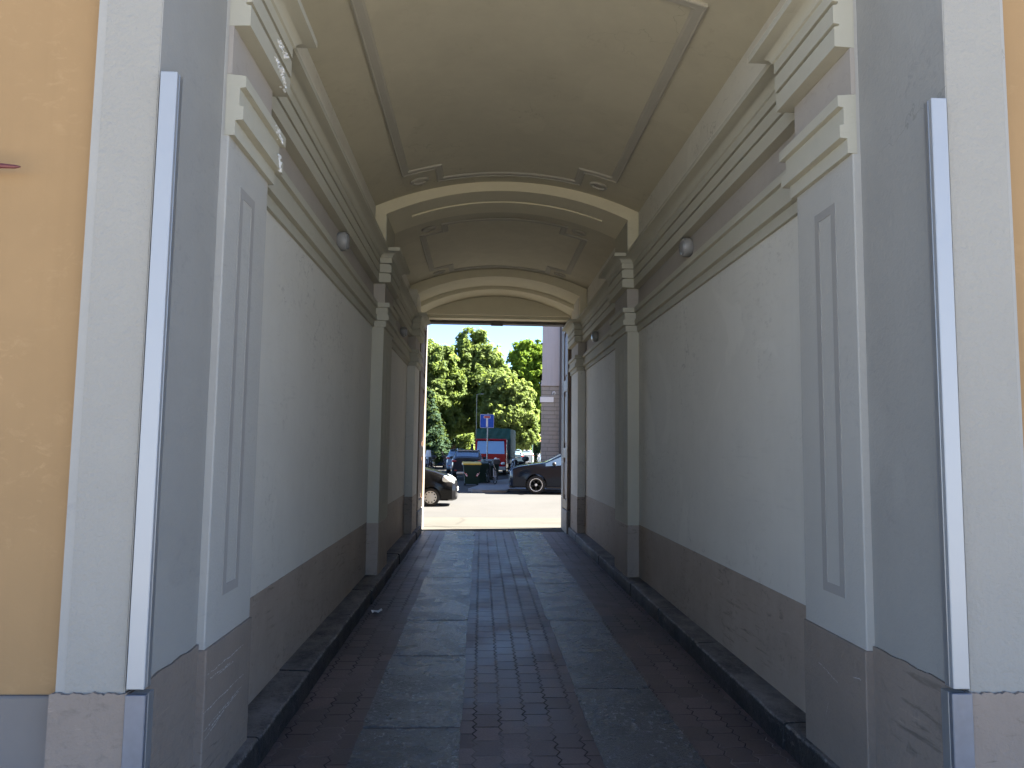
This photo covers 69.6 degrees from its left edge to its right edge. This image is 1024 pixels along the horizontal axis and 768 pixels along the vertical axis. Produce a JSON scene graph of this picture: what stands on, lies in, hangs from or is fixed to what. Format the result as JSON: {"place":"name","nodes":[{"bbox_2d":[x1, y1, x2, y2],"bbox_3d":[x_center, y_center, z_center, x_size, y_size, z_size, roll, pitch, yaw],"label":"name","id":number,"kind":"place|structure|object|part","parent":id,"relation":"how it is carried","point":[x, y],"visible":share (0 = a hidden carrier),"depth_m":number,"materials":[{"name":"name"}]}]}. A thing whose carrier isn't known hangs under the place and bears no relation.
{"place":"outdoors","nodes":[
{"label":"outdoors","id":0,"kind":"place"},
{"bbox_2d":[428,324,542,384],"label":"sky","id":1,"kind":"structure","parent":0,"point":[505,336],"materials":[{"name":"white"}]},
{"bbox_2d":[423,517,560,527],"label":"pavement","id":2,"kind":"structure","parent":0,"point":[491,522],"depth_m":15.76,"materials":[{"name":"beige concrete"}]},
{"bbox_2d":[424,463,560,517],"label":"road","id":3,"kind":"structure","parent":0,"point":[510,504],"depth_m":20.73,"materials":[{"name":"grey asphalt"}]},
{"bbox_2d":[425,450,435,468],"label":"scooter","id":4,"kind":"object","parent":3,"relation":"on","point":[429,463],"visible":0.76,"depth_m":48.77,"materials":[{"name":"metal"}]},
{"bbox_2d":[432,450,443,467],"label":"hatchback","id":5,"kind":"object","parent":3,"relation":"on","point":[440,464],"visible":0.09,"depth_m":54.52,"materials":[{"name":"black metal"}]},
{"bbox_2d":[424,467,457,505],"bbox_3d":[-3.113,2.666,20.565,3.222,1.372,1.780,1,-5,-2],"label":"city car","id":6,"kind":"object","parent":3,"relation":"on","point":[440,486],"visible":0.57,"depth_m":19.91,"materials":[{"name":"black metal"}]},
{"bbox_2d":[441,452,446,469],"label":"scooter","id":7,"kind":"object","parent":3,"relation":"on","point":[445,459],"visible":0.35,"depth_m":51.73,"materials":[{"name":"metal"}]},
{"bbox_2d":[445,449,458,472],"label":"hatchback","id":8,"kind":"object","parent":3,"relation":"on","point":[449,461],"visible":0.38,"depth_m":45.02,"materials":[{"name":"blue metal"}]},
{"bbox_2d":[450,448,485,477],"bbox_3d":[-2.274,4.091,37.887,1.920,1.553,3.980,1,-5,-2],"label":"suv","id":9,"kind":"object","parent":3,"relation":"on","point":[459,457],"visible":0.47,"depth_m":36.03,"materials":[{"name":"blue metal"}]},
{"bbox_3d":[-2.203,3.443,36.400,1.096,0.297,0.427,1,-5,-2],"label":"rear window","id":10,"kind":"part","parent":9,"relation":"part of","materials":[{"name":"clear glass"}]},
{"bbox_2d":[462,462,480,484],"bbox_3d":[-1.708,3.786,31.056,0.770,0.999,0.815,1,-5,-6],"label":"wheelie bin","id":11,"kind":"object","parent":3,"relation":"on","point":[471,470],"visible":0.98,"depth_m":30.74,"materials":[{"name":"green plastic"}]},
{"bbox_2d":[476,394,477,428],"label":"lamp post","id":12,"kind":"object","parent":3,"relation":"on","point":[476,412],"visible":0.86,"depth_m":50.44,"materials":[{"name":"grey metal"}]},
{"bbox_2d":[475,461,491,482],"bbox_3d":[-1.283,3.880,32.070,0.770,0.999,0.815,0,-5,4],"label":"wheelie bin","id":13,"kind":"object","parent":3,"relation":"on","point":[483,471],"visible":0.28,"depth_m":31.75,"materials":[{"name":"black plastic"}]},
{"bbox_2d":[471,428,515,474],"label":"truck","id":14,"kind":"object","parent":3,"relation":"on","point":[501,444],"visible":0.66,"depth_m":42.93,"materials":[{"name":"red paint"}]},
{"bbox_2d":[515,449,523,460],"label":"hatchback","id":15,"kind":"object","parent":3,"relation":"on","point":[517,453],"visible":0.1,"depth_m":60.30,"materials":[{"name":"white metal"}]},
{"bbox_2d":[522,450,533,462],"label":"suv","id":16,"kind":"object","parent":3,"relation":"on","point":[528,453],"visible":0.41,"depth_m":69.44,"materials":[{"name":"white metal"}]},
{"bbox_2d":[508,453,560,493],"bbox_3d":[1.871,3.191,26.626,3.980,1.502,2.060,1,-5,-2],"label":"hatchback","id":17,"kind":"object","parent":3,"relation":"on","point":[548,471],"visible":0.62,"depth_m":25.76,"materials":[{"name":"black metal"}]},
{"bbox_3d":[2.207,2.705,25.942,2.057,0.410,0.149,1,-5,-2],"label":"side window","id":18,"kind":"part","parent":17,"relation":"part of","materials":[{"name":"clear glass"}]},
{"bbox_2d":[536,451,540,461],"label":"hatchback","id":19,"kind":"object","parent":3,"relation":"on","point":[539,458],"visible":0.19,"depth_m":63.57,"materials":[{"name":"white metal"}]},
{"bbox_2d":[541,326,561,461],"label":"corner building","id":20,"kind":"structure","parent":3,"relation":"on","point":[551,415],"depth_m":30.16,"materials":[{"name":"stone"}]},
{"bbox_2d":[540,397,553,401],"bbox_3d":[1.425,0.638,30.113,0.550,0.220,0.040,1,-5,-2],"label":"street plaque","id":21,"kind":"object","parent":20,"relation":"attached to","point":[546,399],"visible":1,"depth_m":30.09,"materials":[{"name":"white paint"}]},
{"bbox_2d":[468,474,560,492],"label":"pavement","id":22,"kind":"structure","parent":0,"point":[500,486],"depth_m":27.48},
{"bbox_2d":[480,413,493,458],"bbox_3d":[-1.173,2.909,34.043,0.640,3.101,0.087,1,-5,-2],"label":"dead end sign","id":23,"kind":"object","parent":22,"relation":"on","point":[487,421],"visible":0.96,"depth_m":34.11,"materials":[{"name":"metal"}]},
{"bbox_2d":[481,459,500,479],"bbox_3d":[-0.967,3.883,33.088,0.770,0.999,0.815,2,-5,-10],"label":"wheelie bin","id":24,"kind":"object","parent":22,"relation":"on","point":[497,468],"visible":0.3,"depth_m":32.81,"materials":[{"name":"black plastic"}]},
{"bbox_2d":[485,458,499,483],"bbox_3d":[-0.824,3.659,31.145,0.599,1.106,1.550,1,-5,-4],"label":"bicycle","id":25,"kind":"object","parent":22,"relation":"on","point":[495,462],"visible":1,"depth_m":30.76,"materials":[{"name":"metal"}]},
{"bbox_2d":[509,453,528,467],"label":"scooter","id":26,"kind":"object","parent":22,"relation":"on","point":[514,462],"visible":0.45,"depth_m":40.45,"materials":[{"name":"metal"}]},
{"bbox_2d":[257,531,802,767],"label":"passage floor","id":27,"kind":"structure","parent":0,"point":[493,649],"depth_m":5.06,"materials":[{"name":"stone"}]},
{"bbox_2d":[225,526,420,767],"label":"kerb","id":28,"kind":"structure","parent":27,"relation":"on","point":[276,702],"depth_m":4.90,"materials":[{"name":"stone"}]},
{"bbox_2d":[421,527,563,531],"bbox_3d":[-0.394,2.875,14.492,2.920,0.030,0.698,1,-5,-2],"label":"threshold","id":29,"kind":"object","parent":27,"relation":"on","point":[509,529],"visible":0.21,"depth_m":14.48,"materials":[{"name":"stone"}]},
{"bbox_2d":[568,527,839,767],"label":"kerb","id":30,"kind":"structure","parent":27,"relation":"on","point":[778,717],"depth_m":4.99,"materials":[{"name":"stone"}]},
{"label":"ground","id":31,"kind":"structure","parent":0,"visible":0},
{"bbox_2d":[425,387,452,464],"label":"conifer tree","id":32,"kind":"object","parent":31,"relation":"on","point":[437,442],"visible":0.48,"depth_m":52.45,"materials":[{"name":"green plant"}]},
{"bbox_2d":[427,338,470,439],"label":"broadleaf tree","id":33,"kind":"object","parent":31,"relation":"on","point":[445,377],"visible":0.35,"depth_m":56.18,"materials":[{"name":"green plant"}]},
{"bbox_2d":[455,432,474,449],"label":"leafy shrub","id":34,"kind":"object","parent":31,"relation":"on","point":[465,441],"visible":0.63,"depth_m":53.10,"materials":[{"name":"green plant"}]},
{"bbox_2d":[453,326,510,443],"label":"broadleaf tree","id":35,"kind":"object","parent":31,"relation":"on","point":[478,356],"visible":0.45,"depth_m":59.12,"materials":[{"name":"green plant"}]},
{"bbox_2d":[450,434,522,452],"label":"hedge","id":36,"kind":"object","parent":31,"relation":"on","point":[453,440],"visible":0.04,"depth_m":62.62,"materials":[{"name":"green plant"}]},
{"bbox_2d":[474,368,540,450],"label":"broadleaf tree","id":37,"kind":"object","parent":31,"relation":"on","point":[509,395],"visible":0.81,"depth_m":55.30,"materials":[{"name":"green plant"}]},
{"bbox_2d":[0,0,1023,767],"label":"passage building","id":38,"kind":"structure","parent":31,"relation":"on","point":[748,448],"depth_m":3.65,"materials":[{"name":"white paint"}]},
{"bbox_2d":[0,163,20,168],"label":"wall bracket","id":39,"kind":"object","parent":38,"relation":"attached to","point":[9,166],"depth_m":2.61,"materials":[{"name":"red metal"}]},
{"bbox_2d":[121,689,153,767],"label":"corner guard","id":40,"kind":"object","parent":38,"relation":"attached to","point":[137,730],"visible":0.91,"depth_m":2.46,"materials":[{"name":"metal"}]},
{"bbox_2d":[126,71,182,689],"bbox_3d":[-1.253,-0.049,2.590,0.060,2.165,0.052,1,-5,-2],"label":"corner guard","id":41,"kind":"object","parent":38,"relation":"attached to","point":[140,647],"visible":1,"depth_m":2.57,"materials":[{"name":"metal"}]},
{"bbox_2d":[336,232,349,250],"bbox_3d":[-1.481,-1.255,6.476,0.105,0.170,0.170,1,-5,-2],"label":"wall lamp","id":42,"kind":"object","parent":38,"relation":"attached to","point":[343,241],"visible":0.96,"depth_m":6.41,"materials":[{"name":"white glass"}]},
{"bbox_2d":[400,327,406,336],"bbox_3d":[-1.692,-0.814,11.502,0.105,0.170,0.170,1,-5,-2],"label":"wall lamp","id":43,"kind":"object","parent":38,"relation":"attached to","point":[403,331],"visible":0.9,"depth_m":11.44,"materials":[{"name":"grey glass"}]},
{"bbox_2d":[416,326,426,529],"bbox_3d":[-1.765,0.769,14.075,0.110,4.100,1.200,1,-5,-2],"label":"door leaf","id":44,"kind":"structure","parent":38,"relation":"in","point":[422,374],"depth_m":14.02,"materials":[{"name":"brown wood"}]},
{"bbox_2d":[562,322,571,533],"bbox_3d":[1.088,0.835,14.415,0.110,4.100,0.750,1,-5,-2],"label":"door leaf","id":45,"kind":"structure","parent":38,"relation":"in","point":[567,379],"depth_m":14.16,"materials":[{"name":"brown wood"}]},
{"bbox_2d":[591,331,598,341],"bbox_3d":[1.324,-0.759,11.774,0.105,0.170,0.170,1,-5,-2],"label":"wall lamp","id":46,"kind":"object","parent":38,"relation":"attached to","point":[594,336],"visible":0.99,"depth_m":11.71,"materials":[{"name":"grey glass"}]},
{"bbox_2d":[679,238,693,256],"bbox_3d":[1.544,-1.214,6.539,0.105,0.170,0.170,1,-5,-2],"label":"wall lamp","id":47,"kind":"object","parent":38,"relation":"attached to","point":[686,246],"visible":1,"depth_m":6.48,"materials":[{"name":"white glass"}]},
{"bbox_2d":[923,98,969,688],"bbox_3d":[1.594,-0.001,2.705,0.060,2.160,0.052,1,-5,-2],"label":"corner guard","id":48,"kind":"object","parent":38,"relation":"attached to","point":[953,580],"visible":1,"depth_m":2.68,"materials":[{"name":"metal"}]},
{"bbox_2d":[941,688,974,767],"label":"corner guard","id":49,"kind":"object","parent":38,"relation":"attached to","point":[957,728],"visible":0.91,"depth_m":2.58,"materials":[{"name":"metal"}]},
{"bbox_2d":[505,338,542,463],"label":"broadleaf tree","id":50,"kind":"object","parent":31,"relation":"on","point":[525,358],"visible":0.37,"depth_m":73.39,"materials":[{"name":"green plant"}]},
{"bbox_2d":[533,441,540,462],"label":"hedge","id":51,"kind":"object","parent":31,"relation":"on","point":[537,447],"visible":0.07,"depth_m":81.43,"materials":[{"name":"green plant"}]}
]}

